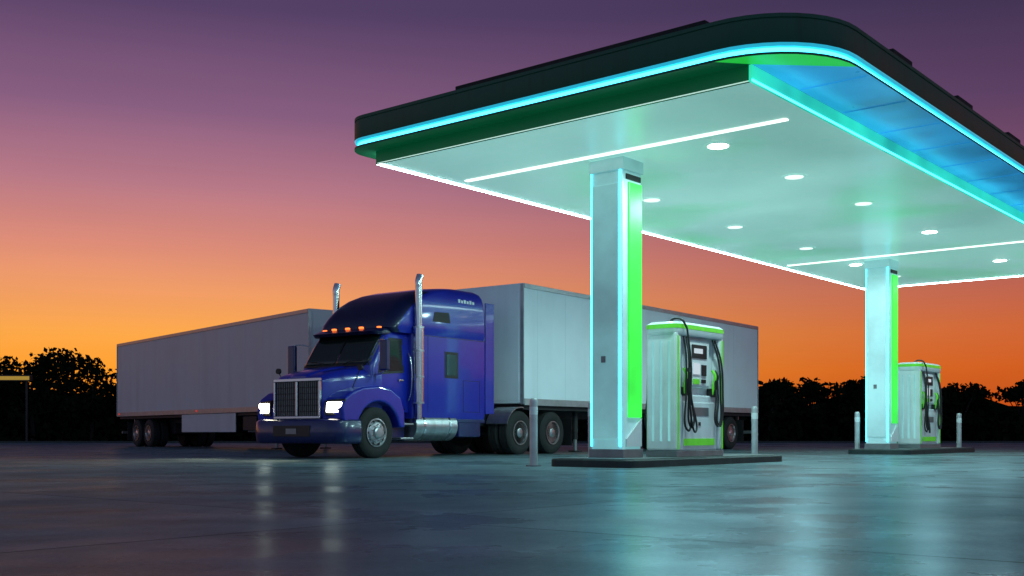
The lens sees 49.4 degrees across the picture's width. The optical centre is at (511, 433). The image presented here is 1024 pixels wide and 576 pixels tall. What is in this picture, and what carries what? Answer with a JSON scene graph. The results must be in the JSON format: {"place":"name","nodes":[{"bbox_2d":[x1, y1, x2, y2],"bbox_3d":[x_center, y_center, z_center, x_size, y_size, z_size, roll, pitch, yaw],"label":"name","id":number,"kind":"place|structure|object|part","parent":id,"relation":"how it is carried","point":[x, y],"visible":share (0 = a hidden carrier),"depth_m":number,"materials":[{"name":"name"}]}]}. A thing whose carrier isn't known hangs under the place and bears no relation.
{"place":"outdoors","nodes":[
{"label":"outdoors","id":0,"kind":"place"},
{"bbox_2d":[0,443,1023,575],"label":"concrete forecourt","id":1,"kind":"structure","parent":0,"point":[265,509],"depth_m":6.96,"materials":[{"name":"grey concrete"}]},
{"bbox_2d":[117,308,332,448],"bbox_3d":[-9.835,-1.550,39.071,2.630,4.100,16.239,0,0,-38],"label":"semi trailer","id":2,"kind":"object","parent":1,"relation":"on","point":[199,387],"visible":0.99,"depth_m":37.72,"materials":[{"name":"grey metal"}]},
{"bbox_2d":[255,274,571,457],"bbox_3d":[-1.971,-1.443,25.626,2.940,3.886,8.293,0,0,36],"label":"semi truck","id":3,"kind":"object","parent":1,"relation":"on","point":[377,375],"visible":0.98,"depth_m":23.62,"materials":[{"name":"blue paint"}]},
{"bbox_3d":[-2.458,-1.625,23.234,0.050,0.670,0.480,0,0,36],"label":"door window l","id":4,"kind":"part","parent":3,"relation":"part of","materials":[{"name":"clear glass"}]},
{"bbox_3d":[-1.539,-2.545,24.308,0.008,0.230,0.600,0,0,36],"label":"fairing window","id":5,"kind":"part","parent":3,"relation":"part of","materials":[{"name":"black glass"}]},
{"label":"sleeper window","id":6,"kind":"part","parent":3,"relation":"part of","materials":[{"name":"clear glass"}]},
{"bbox_2d":[526,398,540,465],"bbox_3d":[0.330,-0.023,17.000,0.240,1.046,0.240,0,0,0],"label":"bollard","id":7,"kind":"object","parent":1,"relation":"on","point":[533,410],"visible":1,"depth_m":16.95,"materials":[{"name":"metal"}]},
{"bbox_2d":[588,401,591,456],"bbox_3d":[1.340,-0.023,18.700,0.240,1.046,0.240,0,0,0],"label":"bollard","id":8,"kind":"object","parent":1,"relation":"on","point":[589,425],"visible":0.27,"depth_m":18.65,"materials":[{"name":"metal"}]},
{"bbox_2d":[456,283,757,451],"bbox_3d":[3.226,-1.550,32.661,2.630,4.100,13.439,0,0,36],"label":"semi trailer","id":9,"kind":"object","parent":1,"relation":"on","point":[542,345],"visible":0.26,"depth_m":27.89,"materials":[{"name":"grey metal"}]},
{"bbox_2d":[751,406,757,453],"bbox_3d":[4.800,-0.023,22.000,0.240,1.046,0.240,0,0,0],"label":"bollard","id":10,"kind":"object","parent":1,"relation":"on","point":[754,429],"visible":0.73,"depth_m":21.95,"materials":[{"name":"metal"}]},
{"bbox_2d":[855,412,859,448],"bbox_3d":[8.600,-0.023,27.700,0.240,1.046,0.240,0,0,0],"label":"bollard","id":11,"kind":"object","parent":1,"relation":"on","point":[857,430],"visible":0.8,"depth_m":27.65,"materials":[{"name":"metal"}]},
{"bbox_2d":[848,447,974,454],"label":"pump island","id":12,"kind":"structure","parent":1,"relation":"on","point":[907,451],"depth_m":26.98,"materials":[{"name":"paint"}]},
{"bbox_2d":[354,13,1023,457],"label":"gas station canopy","id":13,"kind":"object","parent":12,"relation":"on","point":[832,149],"visible":1,"depth_m":17.15,"materials":[{"name":"white metal"}]},
{"bbox_2d":[897,359,941,448],"bbox_3d":[10.446,-0.740,28.450,0.827,2.225,1.608,0,0,39],"label":"fuel pump","id":14,"kind":"object","parent":12,"relation":"on","point":[919,423],"visible":0.96,"depth_m":27.93,"materials":[{"name":"grey metal"}]},
{"bbox_2d":[956,413,961,447],"bbox_3d":[11.900,-0.023,29.600,0.240,1.046,0.240,0,0,0],"label":"bollard","id":15,"kind":"object","parent":1,"relation":"on","point":[959,429],"visible":0.84,"depth_m":29.55,"materials":[{"name":"metal"}]},
{"bbox_2d":[0,0,1023,405],"label":"sky","id":16,"kind":"structure","parent":0,"point":[167,167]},
{"bbox_2d":[1,391,1023,440],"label":"bushes","id":17,"kind":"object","parent":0,"point":[998,407],"depth_m":82.78,"materials":[{"name":"black plant"}]},
{"bbox_2d":[551,454,781,467],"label":"pump island","id":18,"kind":"structure","parent":0,"point":[644,461],"depth_m":16.91,"materials":[{"name":"paint"}]},
{"bbox_2d":[644,317,723,456],"bbox_3d":[2.888,-0.740,18.352,0.827,2.225,1.608,0,0,39],"label":"fuel pump","id":19,"kind":"object","parent":18,"relation":"on","point":[684,411],"visible":1,"depth_m":17.89,"materials":[{"name":"grey metal"}]},
{"label":"ground","id":20,"kind":"structure","parent":0,"visible":0},
{"bbox_2d":[0,375,31,440],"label":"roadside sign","id":21,"kind":"object","parent":20,"relation":"on","point":[26,378],"visible":0.88,"depth_m":65.91,"materials":[{"name":"yellow plastic"}]},
{"bbox_2d":[0,347,1023,440],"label":"tree line","id":22,"kind":"object","parent":20,"relation":"on","point":[786,407],"visible":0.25,"depth_m":71.51,"materials":[{"name":"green plant"}]},
{"bbox_2d":[0,441,1023,442],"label":"kerb","id":23,"kind":"structure","parent":20,"relation":"on","point":[430,442],"depth_m":60.00,"materials":[{"name":"paint"}]}
]}

